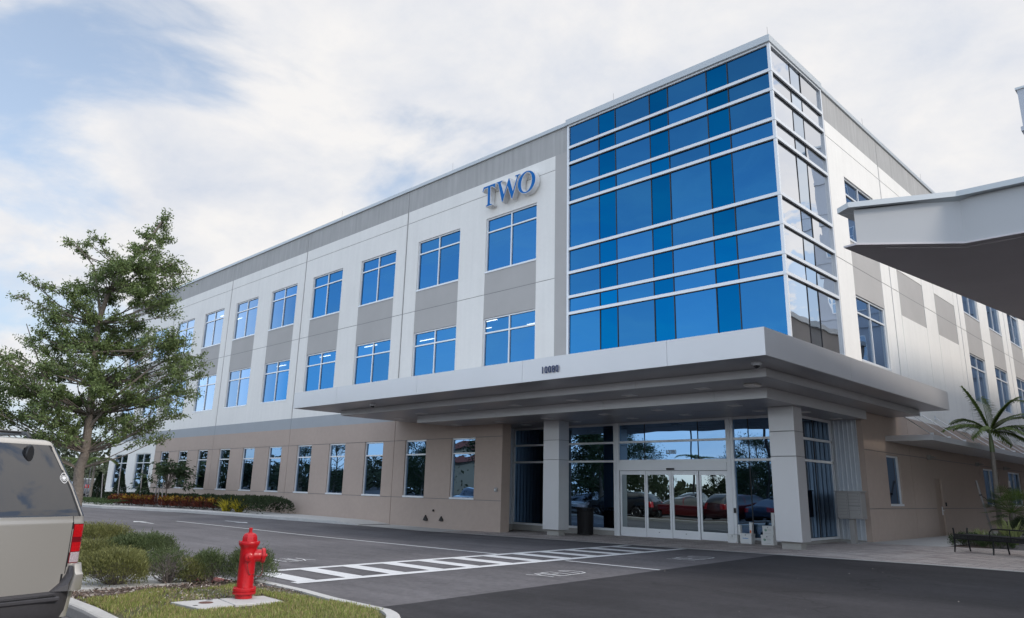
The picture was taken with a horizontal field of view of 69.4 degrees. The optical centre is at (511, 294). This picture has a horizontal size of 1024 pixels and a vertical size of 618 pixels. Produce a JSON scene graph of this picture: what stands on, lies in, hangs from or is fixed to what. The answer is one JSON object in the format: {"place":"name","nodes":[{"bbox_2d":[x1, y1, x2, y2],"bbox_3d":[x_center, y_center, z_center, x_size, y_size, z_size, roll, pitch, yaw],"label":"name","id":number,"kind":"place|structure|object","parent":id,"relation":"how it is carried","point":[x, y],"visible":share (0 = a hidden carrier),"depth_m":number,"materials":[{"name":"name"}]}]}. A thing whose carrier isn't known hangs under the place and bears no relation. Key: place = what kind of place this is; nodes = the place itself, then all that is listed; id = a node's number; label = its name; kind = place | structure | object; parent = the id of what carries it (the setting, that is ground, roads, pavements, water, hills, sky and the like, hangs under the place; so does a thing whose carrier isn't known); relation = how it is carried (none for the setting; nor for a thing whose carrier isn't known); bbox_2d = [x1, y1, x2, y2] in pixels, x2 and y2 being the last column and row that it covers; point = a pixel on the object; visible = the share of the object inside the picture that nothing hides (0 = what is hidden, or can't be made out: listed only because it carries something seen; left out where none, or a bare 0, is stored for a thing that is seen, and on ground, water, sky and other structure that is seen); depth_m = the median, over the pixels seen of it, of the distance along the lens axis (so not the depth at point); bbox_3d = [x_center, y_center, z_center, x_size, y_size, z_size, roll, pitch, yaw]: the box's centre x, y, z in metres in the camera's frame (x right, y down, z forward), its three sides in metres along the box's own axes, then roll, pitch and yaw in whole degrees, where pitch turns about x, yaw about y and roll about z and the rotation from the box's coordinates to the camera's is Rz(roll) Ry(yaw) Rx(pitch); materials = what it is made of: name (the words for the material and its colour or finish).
{"place":"outdoors","nodes":[
{"label":"outdoors","id":0,"kind":"place"},
{"bbox_2d":[74,573,234,591],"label":"island walkway","id":1,"kind":"structure","parent":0,"point":[87,586],"depth_m":10.76,"materials":[{"name":"concrete"}]},
{"bbox_2d":[71,562,301,604],"bbox_3d":[-13.199,6.024,18.217,31.850,0.001,3.089,-13,-20,43],"label":"mulch bed","id":2,"kind":"object","parent":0,"point":[111,591],"depth_m":10.44,"materials":[{"name":"brown wood"}]},
{"bbox_2d":[79,536,123,569],"bbox_3d":[-6.972,4.286,12.177,1.355,0.627,1.368,-13,-20,43],"label":"shrub","id":3,"kind":"object","parent":2,"relation":"on","point":[90,544],"visible":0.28,"depth_m":12.11,"materials":[{"name":"green plant"}]},
{"bbox_2d":[0,207,214,507],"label":"oak tree","id":4,"kind":"object","parent":2,"relation":"on","point":[60,399],"visible":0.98,"depth_m":13.04,"materials":[{"name":"green plant"}]},
{"bbox_2d":[82,519,135,541],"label":"shrub","id":5,"kind":"object","parent":2,"relation":"on","point":[96,530],"visible":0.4,"depth_m":13.61,"materials":[{"name":"green plant"}]},
{"bbox_2d":[78,543,153,588],"bbox_3d":[-5.720,3.915,10.675,1.129,0.627,1.165,-13,-20,43],"label":"shrub","id":6,"kind":"object","parent":2,"relation":"on","point":[112,563],"visible":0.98,"depth_m":10.53,"materials":[{"name":"green plant"}]},
{"bbox_2d":[98,528,184,565],"bbox_3d":[-6.367,4.367,12.682,1.399,0.722,1.481,5,-15,-12],"label":"shrub","id":7,"kind":"object","parent":2,"relation":"on","point":[148,539],"visible":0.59,"depth_m":12.47,"materials":[{"name":"green plant"}]},
{"bbox_2d":[141,543,194,582],"bbox_3d":[-5.106,3.998,10.971,0.878,0.604,0.808,7,-16,-19],"label":"shrub","id":8,"kind":"object","parent":2,"relation":"on","point":[166,568],"visible":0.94,"depth_m":10.90,"materials":[{"name":"green plant"}]},
{"bbox_2d":[169,555,212,583],"bbox_3d":[-4.839,4.141,11.141,0.692,0.485,0.690,-13,-20,43],"label":"shrub","id":9,"kind":"object","parent":2,"relation":"on","point":[193,571],"visible":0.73,"depth_m":11.01,"materials":[{"name":"green plant"}]},
{"bbox_2d":[171,599,233,609],"bbox_3d":[-3.785,3.862,9.114,0.694,0.105,0.578,-13,-20,43],"label":"utility lid","id":10,"kind":"object","parent":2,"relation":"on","point":[202,604],"visible":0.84,"depth_m":9.08,"materials":[{"name":"concrete"}]},
{"bbox_2d":[188,546,230,582],"bbox_3d":[-4.672,4.135,11.316,0.733,0.542,0.750,-13,-20,43],"label":"shrub","id":11,"kind":"object","parent":2,"relation":"on","point":[215,561],"visible":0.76,"depth_m":11.22,"materials":[{"name":"green plant"}]},
{"bbox_2d":[219,541,280,582],"bbox_3d":[-4.073,4.146,11.430,0.965,0.660,0.911,-13,-20,43],"label":"shrub","id":12,"kind":"object","parent":2,"relation":"on","point":[232,569],"visible":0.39,"depth_m":11.28,"materials":[{"name":"green plant"}]},
{"bbox_2d":[76,582,385,617],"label":"lawn grass","id":13,"kind":"structure","parent":0,"point":[295,603],"depth_m":8.88,"materials":[{"name":"plant"}]},
{"bbox_2d":[220,596,281,606],"bbox_3d":[-3.374,3.968,9.470,0.638,0.100,0.644,-13,-20,43],"label":"concrete pad","id":14,"kind":"object","parent":13,"relation":"on","point":[255,600],"visible":0.54,"depth_m":9.39,"materials":[{"name":"grey concrete"}]},
{"bbox_2d":[232,528,266,598],"bbox_3d":[-3.452,3.538,9.756,0.341,0.874,0.379,-13,-20,43],"label":"fire hydrant","id":15,"kind":"object","parent":14,"relation":"on","point":[251,554],"visible":1,"depth_m":9.64,"materials":[{"name":"red metal"}]},
{"bbox_2d":[82,502,386,524],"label":"curb","id":16,"kind":"structure","parent":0,"point":[359,521],"depth_m":36.83,"materials":[{"name":"concrete"}]},
{"bbox_2d":[87,471,105,497],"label":"cypress","id":17,"kind":"object","parent":16,"relation":"on","point":[98,482],"visible":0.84,"depth_m":50.28,"materials":[{"name":"green plant"}]},
{"bbox_2d":[109,470,127,498],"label":"cypress","id":18,"kind":"object","parent":16,"relation":"on","point":[122,486],"visible":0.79,"depth_m":47.43,"materials":[{"name":"green plant"}]},
{"bbox_2d":[135,475,149,496],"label":"cypress","id":19,"kind":"object","parent":16,"relation":"on","point":[145,484],"visible":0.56,"depth_m":44.70,"materials":[{"name":"green plant"}]},
{"bbox_2d":[145,494,161,506],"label":"croton","id":20,"kind":"object","parent":16,"relation":"on","point":[150,499],"visible":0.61,"depth_m":42.12,"materials":[{"name":"red plant"}]},
{"bbox_2d":[127,457,201,506],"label":"tree","id":21,"kind":"object","parent":16,"relation":"on","point":[176,470],"visible":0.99,"depth_m":42.27,"materials":[{"name":"green plant"}]},
{"bbox_2d":[157,495,179,507],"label":"croton","id":22,"kind":"object","parent":16,"relation":"on","point":[164,500],"visible":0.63,"depth_m":41.55,"materials":[{"name":"red plant"}]},
{"label":"planting bed","id":23,"kind":"structure","parent":16,"relation":"on","visible":0},
{"bbox_2d":[72,457,118,496],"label":"palm tree","id":24,"kind":"object","parent":23,"relation":"on","point":[91,459],"visible":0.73,"depth_m":49.39,"materials":[{"name":"green plant"}]},
{"bbox_2d":[82,496,142,505],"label":"ground cover","id":25,"kind":"object","parent":23,"relation":"on","point":[99,501],"visible":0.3,"depth_m":44.13,"materials":[{"name":"green plant"}]},
{"bbox_2d":[132,494,151,505],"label":"croton","id":26,"kind":"object","parent":23,"relation":"on","point":[136,499],"visible":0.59,"depth_m":42.67,"materials":[{"name":"red plant"}]},
{"bbox_2d":[169,495,187,507],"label":"croton","id":27,"kind":"object","parent":23,"relation":"on","point":[175,502],"visible":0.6,"depth_m":41.02,"materials":[{"name":"red plant"}]},
{"bbox_2d":[180,495,195,508],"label":"croton","id":28,"kind":"object","parent":23,"relation":"on","point":[186,503],"visible":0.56,"depth_m":40.36,"materials":[{"name":"red plant"}]},
{"bbox_2d":[87,491,294,513],"bbox_3d":[-20.251,12.196,44.048,24.655,0.999,2.031,-12,-20,41],"label":"hedge","id":29,"kind":"object","parent":23,"relation":"on","point":[249,501],"visible":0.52,"depth_m":37.71,"materials":[{"name":"green plant"}]},
{"bbox_2d":[364,524,466,531],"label":"curb","id":30,"kind":"structure","parent":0,"point":[415,528],"depth_m":29.04,"materials":[{"name":"concrete"}]},
{"bbox_2d":[0,0,1023,467],"label":"sky","id":31,"kind":"structure","parent":0,"point":[258,123],"materials":[{"name":"white"}]},
{"bbox_2d":[61,481,1023,617],"bbox_3d":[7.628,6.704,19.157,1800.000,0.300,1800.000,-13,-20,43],"label":"road","id":32,"kind":"structure","parent":0,"point":[334,550],"depth_m":17.53,"materials":[{"name":"grey asphalt"}]},
{"bbox_2d":[0,430,83,617],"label":"parked suv","id":33,"kind":"object","parent":32,"relation":"on","point":[41,528],"visible":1,"depth_m":6.80,"materials":[{"name":"grey paint"}]},
{"bbox_2d":[53,434,110,482],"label":"distant trees","id":34,"kind":"object","parent":32,"relation":"on","point":[74,453],"visible":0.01,"depth_m":121.14,"materials":[{"name":"green plant"}]},
{"bbox_2d":[63,459,108,486],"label":"distant trees","id":35,"kind":"object","parent":32,"relation":"on","point":[99,468],"visible":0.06,"depth_m":101.13,"materials":[{"name":"green plant"}]},
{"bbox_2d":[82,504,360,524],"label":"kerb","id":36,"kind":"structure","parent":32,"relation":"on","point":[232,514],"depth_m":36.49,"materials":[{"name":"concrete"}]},
{"bbox_2d":[66,579,400,617],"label":"island kerb","id":37,"kind":"structure","parent":32,"relation":"on","point":[76,608],"depth_m":8.81,"materials":[{"name":"concrete"}]},
{"bbox_2d":[179,521,658,569],"bbox_3d":[-5.372,7.366,22.448,23.182,0.097,0.218,-13,-20,43],"label":"lane line","id":38,"kind":"object","parent":32,"relation":"on","point":[433,547],"visible":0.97,"depth_m":19.34,"materials":[{"name":"paint"}]},
{"bbox_2d":[262,545,680,583],"bbox_3d":[-0.136,5.901,16.516,11.335,0.142,1.999,15,-20,-42],"label":"crosswalk marking","id":39,"kind":"object","parent":32,"relation":"on","point":[341,574],"visible":0.99,"depth_m":15.22,"materials":[{"name":"paint"}]},
{"bbox_2d":[105,32,1023,549],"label":"office building","id":40,"kind":"structure","parent":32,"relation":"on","point":[697,304],"depth_m":26.56,"materials":[{"name":"white paint"}]},
{"bbox_2d":[110,454,127,487],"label":"window","id":41,"kind":"structure","parent":40,"relation":"in","point":[122,461],"depth_m":55.65,"materials":[{"name":"glass"}]},
{"bbox_2d":[131,453,150,489],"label":"window","id":42,"kind":"structure","parent":40,"relation":"in","point":[143,459],"depth_m":52.54,"materials":[{"name":"glass"}]},
{"bbox_2d":[176,318,194,353],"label":"window","id":43,"kind":"structure","parent":40,"relation":"in","point":[188,325],"depth_m":51.45,"materials":[{"name":"blue glass"}]},
{"bbox_2d":[193,450,207,488],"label":"window","id":44,"kind":"structure","parent":40,"relation":"in","point":[202,457],"depth_m":45.60,"materials":[{"name":"black glass"}]},
{"bbox_2d":[193,374,215,412],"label":"window","id":45,"kind":"structure","parent":40,"relation":"in","point":[205,403],"depth_m":47.30,"materials":[{"name":"blue glass"}]},
{"bbox_2d":[201,308,224,348],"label":"window","id":46,"kind":"structure","parent":40,"relation":"in","point":[214,320],"depth_m":48.45,"materials":[{"name":"blue glass"}]},
{"bbox_2d":[215,449,229,489],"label":"window","id":47,"kind":"structure","parent":40,"relation":"in","point":[224,453],"depth_m":43.54,"materials":[{"name":"glass"}]},
{"bbox_2d":[224,367,250,408],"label":"window","id":48,"kind":"structure","parent":40,"relation":"in","point":[238,382],"depth_m":44.25,"materials":[{"name":"blue glass"}]},
{"bbox_2d":[232,297,258,340],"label":"window","id":49,"kind":"structure","parent":40,"relation":"in","point":[246,314],"depth_m":45.32,"materials":[{"name":"blue glass"}]},
{"bbox_2d":[238,448,254,490],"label":"window","id":50,"kind":"structure","parent":40,"relation":"in","point":[248,454],"depth_m":41.46,"materials":[{"name":"glass"}]},
{"bbox_2d":[264,446,281,491],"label":"window","id":51,"kind":"structure","parent":40,"relation":"in","point":[274,459],"depth_m":39.40,"materials":[{"name":"glass"}]},
{"bbox_2d":[260,359,289,403],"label":"window","id":52,"kind":"structure","parent":40,"relation":"in","point":[275,383],"depth_m":41.11,"materials":[{"name":"blue glass"}]},
{"bbox_2d":[268,284,297,330],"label":"window","id":53,"kind":"structure","parent":40,"relation":"in","point":[284,300],"depth_m":42.19,"materials":[{"name":"blue glass"}]},
{"bbox_2d":[293,445,311,492],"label":"window","id":54,"kind":"structure","parent":40,"relation":"in","point":[304,451],"depth_m":37.33,"materials":[{"name":"glass"}]},
{"bbox_2d":[304,350,335,391],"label":"window","id":55,"kind":"structure","parent":40,"relation":"in","point":[320,367],"depth_m":38.02,"materials":[{"name":"blue glass"}]},
{"bbox_2d":[309,269,342,319],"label":"window","id":56,"kind":"structure","parent":40,"relation":"in","point":[327,287],"depth_m":39.07,"materials":[{"name":"blue glass"}]},
{"bbox_2d":[325,443,345,494],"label":"window","id":57,"kind":"structure","parent":40,"relation":"in","point":[337,451],"depth_m":35.27,"materials":[{"name":"glass"}]},
{"bbox_2d":[353,338,390,384],"bbox_3d":[-6.601,3.362,34.790,2.880,2.290,0.140,-13,-20,43],"label":"window","id":58,"kind":"structure","parent":40,"relation":"in","point":[372,358],"depth_m":34.90,"materials":[{"name":"blue glass"}]},
{"bbox_2d":[361,442,382,495],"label":"window","id":59,"kind":"structure","parent":40,"relation":"in","point":[374,450],"depth_m":33.20,"materials":[{"name":"glass"}]},
{"bbox_2d":[358,251,395,306],"bbox_3d":[-6.506,-0.727,35.868,2.880,2.370,0.140,-13,-20,43],"label":"window","id":60,"kind":"structure","parent":40,"relation":"in","point":[378,273],"depth_m":35.92,"materials":[{"name":"blue glass"}]},
{"bbox_2d":[402,440,425,497],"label":"window","id":61,"kind":"structure","parent":40,"relation":"in","point":[414,477],"depth_m":31.13,"materials":[{"name":"glass"}]},
{"bbox_2d":[412,325,455,375],"bbox_3d":[-3.344,2.614,31.665,2.890,2.290,0.140,-13,-20,43],"label":"window","id":62,"kind":"structure","parent":40,"relation":"in","point":[434,350],"depth_m":31.75,"materials":[{"name":"blue glass"}]},
{"bbox_2d":[416,229,459,291],"bbox_3d":[-3.249,-1.475,32.743,2.890,2.370,0.140,-13,-20,43],"label":"window","id":63,"kind":"structure","parent":40,"relation":"in","point":[438,264],"depth_m":32.78,"materials":[{"name":"blue glass"}]},
{"bbox_2d":[449,437,475,499],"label":"window","id":64,"kind":"structure","parent":40,"relation":"in","point":[463,449],"depth_m":29.05,"materials":[{"name":"clear glass"}]},
{"bbox_2d":[483,309,534,365],"bbox_3d":[-0.126,1.875,28.579,2.870,2.290,0.140,-13,-20,43],"label":"window","id":65,"kind":"structure","parent":40,"relation":"in","point":[508,338],"depth_m":28.65,"materials":[{"name":"blue glass"}]},
{"bbox_2d":[484,203,536,273],"bbox_3d":[-0.031,-2.214,29.657,2.870,2.370,0.140,-13,-20,43],"label":"window","id":66,"kind":"structure","parent":40,"relation":"in","point":[511,236],"depth_m":29.68,"materials":[{"name":"blue glass"}]},
{"bbox_2d":[482,170,539,208],"bbox_3d":[-0.085,-4.233,29.939,3.067,0.979,0.248,-13,-20,43],"label":"building sign","id":67,"kind":"object","parent":40,"relation":"attached to","point":[512,188],"visible":1,"depth_m":29.70,"materials":[{"name":"blue metal"}]},
{"bbox_2d":[620,471,646,536],"bbox_3d":[4.184,7.193,25.438,1.095,2.168,0.042,-13,-20,43],"label":"sliding door","id":68,"kind":"structure","parent":40,"relation":"in","point":[632,483],"depth_m":25.44,"materials":[{"name":"glass"}]},
{"bbox_2d":[645,471,672,538],"bbox_3d":[4.912,7.003,24.690,1.015,2.150,0.048,-13,-20,43],"label":"sliding door","id":69,"kind":"structure","parent":40,"relation":"in","point":[659,523],"depth_m":24.69,"materials":[{"name":"clear glass"}]},
{"bbox_2d":[671,471,700,539],"bbox_3d":[5.641,6.829,23.998,1.015,2.133,0.042,-13,-20,43],"label":"sliding door","id":70,"kind":"structure","parent":40,"relation":"in","point":[686,521],"depth_m":23.98,"materials":[{"name":"clear glass"}]},
{"bbox_2d":[699,471,729,540],"bbox_3d":[6.394,6.661,23.326,1.020,2.116,0.042,-13,-20,43],"label":"sliding door","id":71,"kind":"structure","parent":40,"relation":"in","point":[713,485],"depth_m":23.32,"materials":[{"name":"clear glass"}]},
{"bbox_2d":[844,178,870,242],"bbox_3d":[12.549,-2.720,26.629,0.140,2.370,2.770,-13,-20,43],"label":"window","id":72,"kind":"structure","parent":40,"relation":"in","point":[853,194],"depth_m":26.36,"materials":[{"name":"blue glass"}]},
{"bbox_2d":[856,295,891,371],"bbox_3d":[12.454,1.370,25.551,0.140,2.290,2.770,-13,-20,43],"label":"window","id":73,"kind":"structure","parent":40,"relation":"in","point":[873,342],"depth_m":25.66,"materials":[{"name":"blue glass"}]},
{"bbox_2d":[886,455,904,505],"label":"window","id":74,"kind":"structure","parent":40,"relation":"in","point":[892,461],"depth_m":24.85,"materials":[{"name":"blue glass"}]},
{"bbox_2d":[934,479,945,535],"bbox_3d":[15.994,7.984,27.631,0.121,2.120,0.850,-13,-20,43],"label":"side door","id":75,"kind":"structure","parent":40,"relation":"in","point":[937,483],"depth_m":27.72,"materials":[{"name":"white metal"}]},
{"bbox_2d":[962,296,979,321],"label":"window","id":76,"kind":"structure","parent":40,"relation":"in","point":[969,306],"depth_m":36.13,"materials":[{"name":"blue glass"}]},
{"bbox_2d":[969,353,991,406],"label":"window","id":77,"kind":"structure","parent":40,"relation":"in","point":[977,364],"depth_m":35.18,"materials":[{"name":"blue glass"}]},
{"bbox_2d":[983,469,1000,505],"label":"window","id":78,"kind":"structure","parent":40,"relation":"in","point":[988,478],"depth_m":33.30,"materials":[{"name":"blue glass"}]},
{"bbox_2d":[986,306,1001,336],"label":"window","id":79,"kind":"structure","parent":40,"relation":"in","point":[992,315],"depth_m":39.29,"materials":[{"name":"blue glass"}]},
{"bbox_2d":[995,367,1013,414],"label":"window","id":80,"kind":"structure","parent":40,"relation":"in","point":[1001,377],"depth_m":38.30,"materials":[{"name":"blue glass"}]},
{"bbox_2d":[1007,314,1022,349],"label":"window","id":81,"kind":"structure","parent":40,"relation":"in","point":[1012,322],"depth_m":42.58,"materials":[{"name":"blue glass"}]},
{"bbox_2d":[1008,472,1022,505],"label":"window","id":82,"kind":"structure","parent":40,"relation":"in","point":[1014,479],"depth_m":36.86,"materials":[{"name":"blue glass"}]},
{"bbox_2d":[1016,377,1023,415],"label":"window","id":83,"kind":"structure","parent":40,"relation":"in","point":[1020,383],"depth_m":41.24,"materials":[{"name":"blue glass"}]},
{"bbox_2d":[359,525,1023,571],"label":"flush kerb","id":84,"kind":"structure","parent":32,"relation":"on","point":[738,551],"depth_m":18.25,"materials":[{"name":"concrete"}]},
{"bbox_2d":[837,176,1023,320],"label":"canopy","id":85,"kind":"object","parent":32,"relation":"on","point":[968,243],"visible":1,"depth_m":13.40,"materials":[{"name":"white metal"}]},
{"bbox_2d":[1015,85,1023,133],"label":"hospital tower","id":86,"kind":"structure","parent":32,"relation":"on","point":[1019,91],"depth_m":49.23,"materials":[{"name":"paint"}]},
{"bbox_2d":[384,555,1023,617],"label":"resealed driveway","id":87,"kind":"structure","parent":0,"point":[778,586],"depth_m":11.35,"materials":[{"name":"black asphalt"}]},
{"bbox_2d":[447,529,1023,570],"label":"entrance paving","id":88,"kind":"structure","parent":0,"point":[1001,559],"depth_m":19.47,"materials":[{"name":"grey concrete"}]},
{"bbox_2d":[575,507,594,534],"bbox_3d":[2.562,7.917,25.828,0.690,0.885,0.690,-13,-20,43],"label":"litter bin","id":89,"kind":"object","parent":88,"relation":"on","point":[585,519],"visible":1,"depth_m":25.62,"materials":[{"name":"black metal"}]},
{"bbox_2d":[740,533,754,543],"bbox_3d":[6.917,7.171,21.702,0.368,0.289,0.258,-13,-20,43],"label":"specimen box","id":90,"kind":"object","parent":88,"relation":"on","point":[747,538],"visible":1,"depth_m":21.61,"materials":[{"name":"grey"}]},
{"bbox_2d":[761,535,776,544],"bbox_3d":[7.390,7.066,21.247,0.378,0.274,0.258,-13,-20,43],"label":"specimen box","id":91,"kind":"object","parent":88,"relation":"on","point":[768,539],"visible":0.99,"depth_m":21.15,"materials":[{"name":"grey plastic"}]},
{"bbox_2d":[762,526,775,535],"bbox_3d":[7.417,6.805,21.294,0.338,0.254,0.218,-13,-20,43],"label":"specimen box","id":92,"kind":"object","parent":91,"relation":"on","point":[769,530],"visible":0.97,"depth_m":21.20,"materials":[{"name":"grey"}]},
{"bbox_2d":[834,491,866,543],"bbox_3d":[10.192,6.669,22.133,0.780,1.510,0.480,-13,-20,43],"label":"mailbox cluster","id":93,"kind":"object","parent":88,"relation":"on","point":[851,506],"visible":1,"depth_m":22.02,"materials":[{"name":"grey metal"}]},
{"bbox_2d":[952,528,1023,554],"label":"bench","id":94,"kind":"object","parent":88,"relation":"on","point":[995,538],"visible":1,"depth_m":18.27,"materials":[{"name":"black metal"}]},
{"bbox_2d":[836,531,1023,546],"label":"side walkway","id":95,"kind":"structure","parent":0,"point":[940,541],"depth_m":22.82,"materials":[{"name":"concrete"}]},
{"bbox_2d":[941,386,1023,534],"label":"palm tree","id":96,"kind":"object","parent":95,"relation":"on","point":[994,425],"visible":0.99,"depth_m":27.04,"materials":[{"name":"green plant"}]},
{"bbox_2d":[975,481,993,533],"bbox_3d":[17.043,7.651,26.234,0.684,2.022,0.705,-4,-16,19],"label":"wooden stake","id":97,"kind":"object","parent":95,"relation":"on","point":[982,497],"visible":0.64,"depth_m":26.39,"materials":[{"name":"black wood"}]},
{"bbox_2d":[948,544,1005,548],"bbox_3d":[25.019,8.552,25.044,11.880,0.110,26.800,-13,-20,43],"label":"side planting bed","id":98,"kind":"object","parent":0,"point":[976,546],"visible":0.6,"depth_m":20.95,"materials":[{"name":"soil"}]},
{"bbox_2d":[947,531,987,546],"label":"shrub","id":99,"kind":"object","parent":98,"relation":"on","point":[959,541],"visible":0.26,"depth_m":21.41,"materials":[{"name":"green plant"}]},
{"bbox_2d":[975,533,1018,548],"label":"shrub","id":100,"kind":"object","parent":98,"relation":"on","point":[1002,544],"visible":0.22,"depth_m":20.56,"materials":[{"name":"green plant"}]},
{"bbox_2d":[979,482,1023,531],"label":"fan palm","id":101,"kind":"object","parent":98,"relation":"on","point":[1014,497],"visible":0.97,"depth_m":25.33,"materials":[{"name":"green plant"}]},
{"bbox_2d":[994,516,1023,544],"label":"variegated plant","id":102,"kind":"object","parent":98,"relation":"on","point":[1014,533],"visible":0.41,"depth_m":22.36,"materials":[{"name":"green plant"}]},
{"bbox_2d":[1010,515,1023,536],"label":"shrub","id":103,"kind":"object","parent":98,"relation":"on","point":[1015,521],"visible":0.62,"depth_m":24.29,"materials":[{"name":"green plant"}]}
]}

